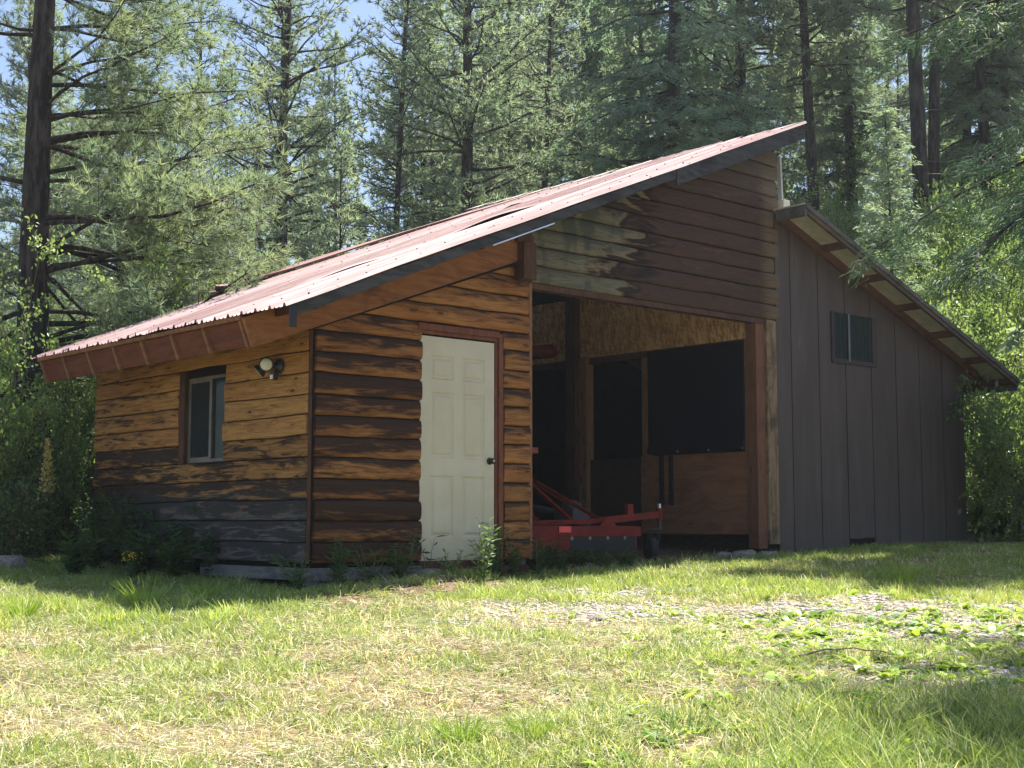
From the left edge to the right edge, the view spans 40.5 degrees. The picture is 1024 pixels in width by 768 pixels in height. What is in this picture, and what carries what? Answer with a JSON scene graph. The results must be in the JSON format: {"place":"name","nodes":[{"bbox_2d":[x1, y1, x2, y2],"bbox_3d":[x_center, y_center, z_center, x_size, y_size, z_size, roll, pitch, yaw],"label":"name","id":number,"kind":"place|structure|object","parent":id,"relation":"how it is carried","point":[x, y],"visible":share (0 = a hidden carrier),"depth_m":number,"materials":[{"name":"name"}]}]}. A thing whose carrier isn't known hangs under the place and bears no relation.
{"place":"outdoors","nodes":[
{"label":"outdoors","id":0,"kind":"place"},
{"bbox_2d":[0,0,1022,320],"label":"sky","id":1,"kind":"structure","parent":0,"point":[363,8],"materials":[{"name":"blue"}]},
{"bbox_2d":[0,247,1023,767],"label":"ground","id":2,"kind":"structure","parent":0,"point":[678,545],"depth_m":7.92,"materials":[{"name":"plant"}]},
{"bbox_2d":[0,208,77,552],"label":"leafy shrub","id":3,"kind":"object","parent":2,"relation":"on","point":[20,414],"visible":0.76,"depth_m":14.62,"materials":[{"name":"green plant"}]},
{"bbox_2d":[27,438,56,561],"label":"flower stalk","id":4,"kind":"object","parent":2,"relation":"on","point":[43,511],"visible":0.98,"depth_m":13.95,"materials":[{"name":"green plant"}]},
{"bbox_2d":[0,453,94,557],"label":"leafy shrub","id":5,"kind":"object","parent":2,"relation":"on","point":[69,515],"visible":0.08,"depth_m":15.36,"materials":[{"name":"green plant"}]},
{"bbox_2d":[0,442,95,558],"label":"leafy shrub","id":6,"kind":"object","parent":2,"relation":"on","point":[12,530],"visible":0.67,"depth_m":14.55,"materials":[{"name":"green plant"}]},
{"bbox_2d":[0,415,96,558],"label":"leafy shrub","id":7,"kind":"object","parent":2,"relation":"on","point":[42,452],"visible":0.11,"depth_m":15.28,"materials":[{"name":"green plant"}]},
{"bbox_2d":[0,374,99,559],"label":"leafy shrub","id":8,"kind":"object","parent":2,"relation":"on","point":[69,448],"visible":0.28,"depth_m":15.11,"materials":[{"name":"green plant"}]},
{"bbox_2d":[0,0,109,380],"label":"pine tree","id":9,"kind":"object","parent":2,"relation":"on","point":[4,213],"visible":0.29,"depth_m":37.89,"materials":[{"name":"green plant"}]},
{"bbox_2d":[0,0,112,317],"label":"pine tree","id":10,"kind":"object","parent":2,"relation":"on","point":[59,17],"visible":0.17,"depth_m":38.81,"materials":[{"name":"green plant"}]},
{"bbox_2d":[10,102,105,383],"bbox_3d":[-12.171,-2.421,38.459,3.403,10.933,3.438,-2,-6,22],"label":"pine tree","id":11,"kind":"object","parent":2,"relation":"on","point":[73,242],"visible":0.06,"depth_m":38.41,"materials":[{"name":"green plant"}]},
{"bbox_2d":[0,232,121,425],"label":"leafy shrub","id":12,"kind":"object","parent":2,"relation":"on","point":[57,287],"visible":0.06,"depth_m":18.14,"materials":[{"name":"green plant"}]},
{"bbox_2d":[51,521,104,576],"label":"tall weed","id":13,"kind":"object","parent":2,"relation":"on","point":[76,565],"visible":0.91,"depth_m":12.88,"materials":[{"name":"green plant"}]},
{"bbox_2d":[55,473,104,563],"bbox_3d":[-4.377,1.405,14.593,0.753,1.022,0.698,0,-6,-4],"label":"tall weed","id":14,"kind":"object","parent":2,"relation":"on","point":[78,510],"visible":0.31,"depth_m":14.47,"materials":[{"name":"green plant"}]},
{"bbox_2d":[78,508,128,570],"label":"tall weed","id":15,"kind":"object","parent":2,"relation":"on","point":[96,558],"visible":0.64,"depth_m":13.49,"materials":[{"name":"green plant"}]},
{"bbox_2d":[65,30,158,301],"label":"pine tree","id":16,"kind":"object","parent":2,"relation":"on","point":[93,268],"visible":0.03,"depth_m":43.86,"materials":[{"name":"green plant"}]},
{"bbox_2d":[10,1,218,385],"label":"pine tree","id":17,"kind":"object","parent":2,"relation":"on","point":[77,268],"visible":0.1,"depth_m":27.32,"materials":[{"name":"green plant"}]},
{"bbox_2d":[0,214,232,552],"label":"leafy shrub","id":18,"kind":"object","parent":2,"relation":"on","point":[178,288],"visible":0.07,"depth_m":16.02,"materials":[{"name":"green plant"}]},
{"bbox_2d":[95,479,141,567],"bbox_3d":[-3.995,1.416,14.183,0.593,0.986,0.739,1,-6,-7],"label":"tall weed","id":19,"kind":"object","parent":2,"relation":"on","point":[114,553],"visible":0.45,"depth_m":14.12,"materials":[{"name":"green plant"}]},
{"bbox_2d":[97,487,148,562],"bbox_3d":[-3.741,1.424,13.823,0.705,0.921,0.608,5,-8,-42],"label":"tall weed","id":20,"kind":"object","parent":2,"relation":"on","point":[128,521],"visible":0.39,"depth_m":13.76,"materials":[{"name":"green plant"}]},
{"bbox_2d":[98,523,159,576],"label":"tall weed","id":21,"kind":"object","parent":2,"relation":"on","point":[139,549],"visible":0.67,"depth_m":12.86,"materials":[{"name":"green plant"}]},
{"bbox_2d":[114,572,180,608],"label":"grass tuft","id":22,"kind":"object","parent":2,"relation":"on","point":[145,595],"visible":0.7,"depth_m":10.24,"materials":[{"name":"green plant"}]},
{"bbox_2d":[0,588,297,636],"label":"sunny grass","id":23,"kind":"structure","parent":2,"relation":"on","point":[122,612],"depth_m":9.74,"materials":[{"name":"green plant"}]},
{"bbox_2d":[137,507,167,569],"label":"tall weed","id":24,"kind":"object","parent":2,"relation":"on","point":[153,527],"visible":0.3,"depth_m":13.53,"materials":[{"name":"green plant"}]},
{"bbox_2d":[0,0,314,459],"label":"pine tree","id":25,"kind":"object","parent":2,"relation":"on","point":[42,146],"visible":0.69,"depth_m":16.66,"materials":[{"name":"green plant"}]},
{"bbox_2d":[94,111,244,329],"bbox_3d":[-5.333,-0.876,21.753,2.897,7.164,3.052,-1,-6,8],"label":"pine tree","id":26,"kind":"object","parent":2,"relation":"on","point":[205,164],"visible":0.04,"depth_m":22.01,"materials":[{"name":"green plant"}]},
{"bbox_2d":[154,507,199,574],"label":"tall weed","id":27,"kind":"object","parent":2,"relation":"on","point":[192,563],"visible":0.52,"depth_m":13.07,"materials":[{"name":"green plant"}]},
{"bbox_2d":[152,532,203,578],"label":"tall weed","id":28,"kind":"object","parent":2,"relation":"on","point":[172,558],"visible":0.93,"depth_m":12.46,"materials":[{"name":"green plant"}]},
{"bbox_2d":[114,0,269,291],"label":"pine tree","id":29,"kind":"object","parent":2,"relation":"on","point":[209,59],"visible":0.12,"depth_m":41.25,"materials":[{"name":"green plant"}]},
{"bbox_2d":[185,525,220,578],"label":"tall weed","id":30,"kind":"object","parent":2,"relation":"on","point":[211,559],"visible":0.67,"depth_m":12.72,"materials":[{"name":"green plant"}]},
{"bbox_2d":[205,68,265,294],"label":"fir tree","id":31,"kind":"object","parent":2,"relation":"on","point":[230,105],"visible":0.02,"depth_m":44.21,"materials":[{"name":"green plant"}]},
{"bbox_2d":[224,214,283,289],"bbox_3d":[-3.516,-0.044,19.553,1.975,4.885,2.081,-2,-6,16],"label":"pine tree","id":32,"kind":"object","parent":2,"relation":"on","point":[265,245],"visible":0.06,"depth_m":19.67,"materials":[{"name":"green plant"}]},
{"bbox_2d":[205,0,334,288],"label":"fir tree","id":33,"kind":"object","parent":2,"relation":"on","point":[290,129],"visible":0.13,"depth_m":35.25,"materials":[{"name":"green plant"}]},
{"bbox_2d":[157,0,403,285],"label":"pine tree","id":34,"kind":"object","parent":2,"relation":"on","point":[281,230],"visible":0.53,"depth_m":28.85,"materials":[{"name":"green plant"}]},
{"bbox_2d":[269,552,311,590],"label":"weed","id":35,"kind":"object","parent":2,"relation":"on","point":[296,580],"visible":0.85,"depth_m":11.18,"materials":[{"name":"green plant"}]},
{"bbox_2d":[288,26,378,266],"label":"pine tree","id":36,"kind":"object","parent":2,"relation":"on","point":[326,94],"visible":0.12,"depth_m":44.18,"materials":[{"name":"green plant"}]},
{"bbox_2d":[285,138,386,271],"bbox_3d":[-2.764,-0.616,21.172,2.634,6.513,2.774,4,-7,-32],"label":"pine tree","id":37,"kind":"object","parent":2,"relation":"on","point":[339,209],"visible":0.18,"depth_m":21.50,"materials":[{"name":"green plant"}]},
{"bbox_2d":[324,536,352,587],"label":"weed","id":38,"kind":"object","parent":2,"relation":"on","point":[339,572],"visible":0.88,"depth_m":11.40,"materials":[{"name":"green plant"}]},
{"bbox_2d":[345,539,391,583],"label":"weed","id":39,"kind":"object","parent":2,"relation":"on","point":[373,576],"visible":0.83,"depth_m":11.67,"materials":[{"name":"green plant"}]},
{"bbox_2d":[323,0,461,249],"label":"pine tree","id":40,"kind":"object","parent":2,"relation":"on","point":[397,180],"visible":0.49,"depth_m":30.52,"materials":[{"name":"green plant"}]},
{"bbox_2d":[362,89,431,247],"bbox_3d":[-3.012,-3.311,37.183,2.923,9.389,2.952,0,-6,4],"label":"pine tree","id":41,"kind":"object","parent":2,"relation":"on","point":[403,177],"visible":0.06,"depth_m":37.42,"materials":[{"name":"green plant"}]},
{"bbox_2d":[376,542,421,578],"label":"weed","id":42,"kind":"object","parent":2,"relation":"on","point":[396,567],"visible":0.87,"depth_m":11.88,"materials":[{"name":"green plant"}]},
{"bbox_2d":[356,0,486,234],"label":"pine tree","id":43,"kind":"object","parent":2,"relation":"on","point":[422,163],"visible":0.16,"depth_m":39.26,"materials":[{"name":"green plant"}]},
{"bbox_2d":[392,0,488,234],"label":"pine tree","id":44,"kind":"object","parent":2,"relation":"on","point":[446,157],"visible":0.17,"depth_m":38.00,"materials":[{"name":"green plant"}]},
{"bbox_2d":[419,706,513,744],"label":"grass tuft","id":45,"kind":"object","parent":2,"relation":"on","point":[473,730],"visible":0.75,"depth_m":5.75,"materials":[{"name":"green plant"}]},
{"bbox_2d":[334,0,610,244],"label":"pine tree","id":46,"kind":"object","parent":2,"relation":"on","point":[467,113],"visible":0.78,"depth_m":29.62,"materials":[{"name":"green plant"}]},
{"bbox_2d":[416,0,539,223],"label":"pine tree","id":47,"kind":"object","parent":2,"relation":"on","point":[503,87],"visible":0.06,"depth_m":43.52,"materials":[{"name":"green plant"}]},
{"bbox_2d":[469,517,501,581],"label":"weed","id":48,"kind":"object","parent":2,"relation":"on","point":[481,569],"visible":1,"depth_m":11.95,"materials":[{"name":"green plant"}]},
{"bbox_2d":[483,525,506,577],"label":"weed","id":49,"kind":"object","parent":2,"relation":"on","point":[496,561],"visible":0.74,"depth_m":12.66,"materials":[{"name":"green plant"}]},
{"bbox_2d":[427,0,568,221],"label":"pine tree","id":50,"kind":"object","parent":2,"relation":"on","point":[509,89],"visible":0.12,"depth_m":35.11,"materials":[{"name":"green plant"}]},
{"bbox_2d":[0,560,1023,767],"bbox_3d":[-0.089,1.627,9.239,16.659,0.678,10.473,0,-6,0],"label":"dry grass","id":51,"kind":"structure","parent":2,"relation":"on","point":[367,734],"depth_m":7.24,"materials":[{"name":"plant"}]},
{"bbox_2d":[0,566,1023,767],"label":"broadleaf weeds","id":52,"kind":"object","parent":2,"relation":"on","point":[823,631],"visible":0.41,"depth_m":8.33,"materials":[{"name":"green plant"}]},
{"bbox_2d":[502,529,529,577],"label":"weed","id":53,"kind":"object","parent":2,"relation":"on","point":[513,562],"visible":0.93,"depth_m":12.82,"materials":[{"name":"green plant"}]},
{"bbox_2d":[21,575,1023,701],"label":"gravel","id":54,"kind":"structure","parent":2,"relation":"on","point":[852,598],"depth_m":10.09,"materials":[{"name":"grey gravel"}]},
{"bbox_2d":[30,121,1019,588],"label":"log shed","id":55,"kind":"structure","parent":2,"relation":"on","point":[406,393],"depth_m":14.39,"materials":[{"name":"brown wood"}]},
{"bbox_2d":[187,374,225,462],"bbox_3d":[-2.849,0.332,13.097,0.074,0.810,0.720,5,-8,-42],"label":"window","id":56,"kind":"structure","parent":55,"relation":"in","point":[206,403],"depth_m":13.11,"materials":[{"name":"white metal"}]},
{"bbox_2d":[254,357,282,379],"bbox_3d":[-2.146,-0.128,12.095,0.170,0.196,0.300,5,-8,-42],"label":"floodlight","id":57,"kind":"object","parent":55,"relation":"attached to","point":[264,366],"visible":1,"depth_m":12.03,"materials":[{"name":"white metal"}]},
{"bbox_2d":[418,335,495,560],"bbox_3d":[-0.491,0.595,12.757,0.887,2.031,0.116,5,-8,-42],"label":"door","id":58,"kind":"structure","parent":55,"relation":"in","point":[456,482],"depth_m":12.76,"materials":[{"name":"beige paint"}]},
{"bbox_2d":[647,341,744,455],"bbox_3d":[2.162,0.193,16.482,0.032,1.282,1.500,5,-8,-42],"label":"tarpaulin","id":59,"kind":"object","parent":55,"relation":"hanging from","point":[696,399],"visible":1,"depth_m":16.46,"materials":[{"name":"plastic"}]},
{"bbox_2d":[476,0,579,195],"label":"pine tree","id":60,"kind":"object","parent":2,"relation":"on","point":[535,12],"visible":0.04,"depth_m":46.86,"materials":[{"name":"green plant"}]},
{"bbox_2d":[493,701,569,741],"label":"grass tuft","id":61,"kind":"object","parent":2,"relation":"on","point":[547,728],"visible":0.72,"depth_m":5.86,"materials":[{"name":"green plant"}]},
{"bbox_2d":[473,0,609,202],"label":"pine tree","id":62,"kind":"object","parent":2,"relation":"on","point":[548,121],"visible":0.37,"depth_m":32.29,"materials":[{"name":"green plant"}]},
{"bbox_2d":[500,0,647,184],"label":"pine tree","id":63,"kind":"object","parent":2,"relation":"on","point":[588,57],"visible":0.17,"depth_m":39.16,"materials":[{"name":"green plant"}]},
{"bbox_2d":[530,0,652,171],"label":"pine tree","id":64,"kind":"object","parent":2,"relation":"on","point":[599,58],"visible":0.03,"depth_m":41.04,"materials":[{"name":"green plant"}]},
{"bbox_2d":[532,477,661,560],"bbox_3d":[0.428,1.458,14.885,2.050,0.936,1.507,5,-8,-42],"label":"rotary mower","id":65,"kind":"object","parent":2,"relation":"on","point":[607,534],"visible":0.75,"depth_m":14.56,"materials":[{"name":"red paint"}]},
{"bbox_2d":[215,565,1023,605],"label":"tall grass","id":66,"kind":"structure","parent":2,"relation":"on","point":[903,595],"depth_m":11.26,"materials":[{"name":"green plant"}]},
{"bbox_2d":[569,0,704,178],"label":"pine tree","id":67,"kind":"object","parent":2,"relation":"on","point":[624,62],"visible":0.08,"depth_m":36.44,"materials":[{"name":"green plant"}]},
{"bbox_2d":[532,0,790,203],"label":"fir tree","id":68,"kind":"object","parent":2,"relation":"on","point":[683,32],"visible":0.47,"depth_m":26.41,"materials":[{"name":"green plant"}]},
{"bbox_2d":[643,0,803,180],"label":"fir tree","id":69,"kind":"object","parent":2,"relation":"on","point":[730,135],"visible":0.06,"depth_m":36.45,"materials":[{"name":"green plant"}]},
{"bbox_2d":[618,0,860,182],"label":"pine tree","id":70,"kind":"object","parent":2,"relation":"on","point":[741,69],"visible":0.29,"depth_m":33.77,"materials":[{"name":"green plant"}]},
{"bbox_2d":[714,0,881,212],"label":"pine tree","id":71,"kind":"object","parent":2,"relation":"on","point":[808,10],"visible":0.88,"depth_m":32.20,"materials":[{"name":"green plant"}]},
{"bbox_2d":[775,127,880,234],"bbox_3d":[8.418,-4.152,39.244,4.498,5.608,4.601,1,-6,-9],"label":"leafy shrub","id":72,"kind":"object","parent":2,"relation":"on","point":[844,193],"visible":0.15,"depth_m":38.16,"materials":[{"name":"green plant"}]},
{"bbox_2d":[782,1,891,228],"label":"pine tree","id":73,"kind":"object","parent":2,"relation":"on","point":[818,163],"visible":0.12,"depth_m":40.94,"materials":[{"name":"green plant"}]},
{"bbox_2d":[654,670,1023,767],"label":"long grass","id":74,"kind":"structure","parent":2,"relation":"on","point":[674,726],"depth_m":5.96,"materials":[{"name":"green plant"}]},
{"bbox_2d":[790,136,888,252],"bbox_3d":[6.147,-1.842,29.467,3.643,6.171,3.621,-1,-6,12],"label":"leafy shrub","id":75,"kind":"object","parent":2,"relation":"on","point":[830,206],"visible":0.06,"depth_m":28.26,"materials":[{"name":"green plant"}]},
{"bbox_2d":[790,0,904,201],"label":"pine tree","id":76,"kind":"object","parent":2,"relation":"on","point":[871,36],"visible":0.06,"depth_m":48.94,"materials":[{"name":"green plant"}]},
{"bbox_2d":[769,0,928,241],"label":"fir tree","id":77,"kind":"object","parent":2,"relation":"on","point":[849,82],"visible":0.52,"depth_m":38.25,"materials":[{"name":"green plant"}]},
{"bbox_2d":[854,1,930,239],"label":"pine tree","id":78,"kind":"object","parent":2,"relation":"on","point":[881,78],"visible":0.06,"depth_m":56.95,"materials":[{"name":"green plant"}]},
{"bbox_2d":[862,1,927,221],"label":"pine tree","id":79,"kind":"object","parent":2,"relation":"on","point":[891,94],"visible":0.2,"depth_m":46.15,"materials":[{"name":"green plant"}]},
{"bbox_2d":[829,202,964,302],"bbox_3d":[7.059,-0.943,27.368,3.366,5.023,3.776,-1,-6,5],"label":"leafy shrub","id":80,"kind":"object","parent":2,"relation":"on","point":[930,246],"visible":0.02,"depth_m":26.16,"materials":[{"name":"green plant"}]},
{"bbox_2d":[870,557,928,585],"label":"grass tuft","id":81,"kind":"object","parent":2,"relation":"on","point":[897,575],"visible":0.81,"depth_m":12.45,"materials":[{"name":"green plant"}]},
{"bbox_2d":[850,107,967,475],"bbox_3d":[6.023,-1.028,21.823,2.213,6.773,2.407,1,-6,-11],"label":"fir tree","id":82,"kind":"object","parent":2,"relation":"on","point":[882,154],"visible":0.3,"depth_m":21.77,"materials":[{"name":"green plant"}]},
{"bbox_2d":[813,166,1022,312],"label":"leafy shrub","id":83,"kind":"object","parent":2,"relation":"on","point":[848,234],"visible":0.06,"depth_m":27.76,"materials":[{"name":"green plant"}]},
{"bbox_2d":[827,0,1010,253],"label":"pine tree","id":84,"kind":"object","parent":2,"relation":"on","point":[917,120],"visible":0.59,"depth_m":30.73,"materials":[{"name":"green plant"}]},
{"bbox_2d":[863,0,997,215],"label":"pine tree","id":85,"kind":"object","parent":2,"relation":"on","point":[933,145],"visible":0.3,"depth_m":34.50,"materials":[{"name":"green plant"}]},
{"bbox_2d":[839,0,1023,304],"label":"fir tree","id":86,"kind":"object","parent":2,"relation":"on","point":[1015,220],"visible":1,"depth_m":8.73,"materials":[{"name":"green plant"}]},
{"bbox_2d":[858,177,1014,273],"bbox_3d":[9.737,-2.014,30.696,4.610,4.459,4.300,2,-6,-17],"label":"leafy shrub","id":87,"kind":"object","parent":2,"relation":"on","point":[953,190],"visible":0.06,"depth_m":29.23,"materials":[{"name":"green plant"}]},
{"bbox_2d":[857,173,1023,318],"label":"leafy shrub","id":88,"kind":"object","parent":2,"relation":"on","point":[935,196],"visible":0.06,"depth_m":28.14,"materials":[{"name":"green plant"}]},
{"bbox_2d":[884,263,1023,373],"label":"leafy shrub","id":89,"kind":"object","parent":2,"relation":"on","point":[969,317],"visible":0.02,"depth_m":23.73,"materials":[{"name":"green plant"}]},
{"bbox_2d":[893,0,1023,207],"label":"fir tree","id":90,"kind":"object","parent":2,"relation":"on","point":[968,133],"visible":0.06,"depth_m":38.30,"materials":[{"name":"green plant"}]},
{"bbox_2d":[896,0,1023,208],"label":"fir tree","id":91,"kind":"object","parent":2,"relation":"on","point":[979,107],"visible":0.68,"depth_m":35.44,"materials":[{"name":"green plant"}]},
{"bbox_2d":[910,148,1023,344],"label":"leafy shrub","id":92,"kind":"object","parent":2,"relation":"on","point":[1009,272],"visible":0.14,"depth_m":25.87,"materials":[{"name":"green plant"}]},
{"bbox_2d":[922,259,1023,403],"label":"leafy shrub","id":93,"kind":"object","parent":2,"relation":"on","point":[1013,314],"visible":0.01,"depth_m":24.44,"materials":[{"name":"green plant"}]},
{"bbox_2d":[922,261,1023,335],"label":"leafy shrub","id":94,"kind":"object","parent":2,"relation":"on","point":[958,300],"visible":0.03,"depth_m":25.93,"materials":[{"name":"green plant"}]},
{"bbox_2d":[925,300,1023,414],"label":"leafy shrub","id":95,"kind":"object","parent":2,"relation":"on","point":[1011,355],"visible":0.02,"depth_m":22.54,"materials":[{"name":"green plant"}]},
{"bbox_2d":[927,216,1023,328],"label":"leafy shrub","id":96,"kind":"object","parent":2,"relation":"on","point":[999,283],"visible":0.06,"depth_m":25.92,"materials":[{"name":"green plant"}]},
{"bbox_2d":[929,280,1023,450],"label":"leafy shrub","id":97,"kind":"object","parent":2,"relation":"on","point":[947,300],"visible":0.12,"depth_m":21.02,"materials":[{"name":"green plant"}]},
{"bbox_2d":[940,0,1023,204],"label":"pine tree","id":98,"kind":"object","parent":2,"relation":"on","point":[1004,90],"visible":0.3,"depth_m":35.74,"materials":[{"name":"green plant"}]},
{"bbox_2d":[946,370,1023,541],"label":"leafy shrub","id":99,"kind":"object","parent":2,"relation":"on","point":[973,445],"visible":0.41,"depth_m":18.74,"materials":[{"name":"green plant"}]},
{"bbox_2d":[957,374,1023,541],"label":"leafy shrub","id":100,"kind":"object","parent":2,"relation":"on","point":[1006,490],"visible":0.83,"depth_m":18.16,"materials":[{"name":"green plant"}]},
{"bbox_2d":[962,289,1023,378],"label":"leafy shrub","id":101,"kind":"object","parent":2,"relation":"on","point":[988,318],"visible":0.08,"depth_m":24.01,"materials":[{"name":"green plant"}]},
{"bbox_2d":[965,459,1021,535],"bbox_3d":[6.653,1.868,19.553,1.692,1.636,1.578,0,-6,-4],"label":"leafy shrub","id":102,"kind":"object","parent":2,"relation":"on","point":[973,521],"visible":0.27,"depth_m":19.39,"materials":[{"name":"green plant"}]},
{"bbox_2d":[964,404,1023,532],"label":"leafy shrub","id":103,"kind":"object","parent":2,"relation":"on","point":[985,488],"visible":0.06,"depth_m":19.36,"materials":[{"name":"green plant"}]},
{"bbox_2d":[995,251,1023,353],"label":"tree","id":104,"kind":"object","parent":2,"relation":"on","point":[1013,334],"visible":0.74,"depth_m":20.56,"materials":[{"name":"green plant"}]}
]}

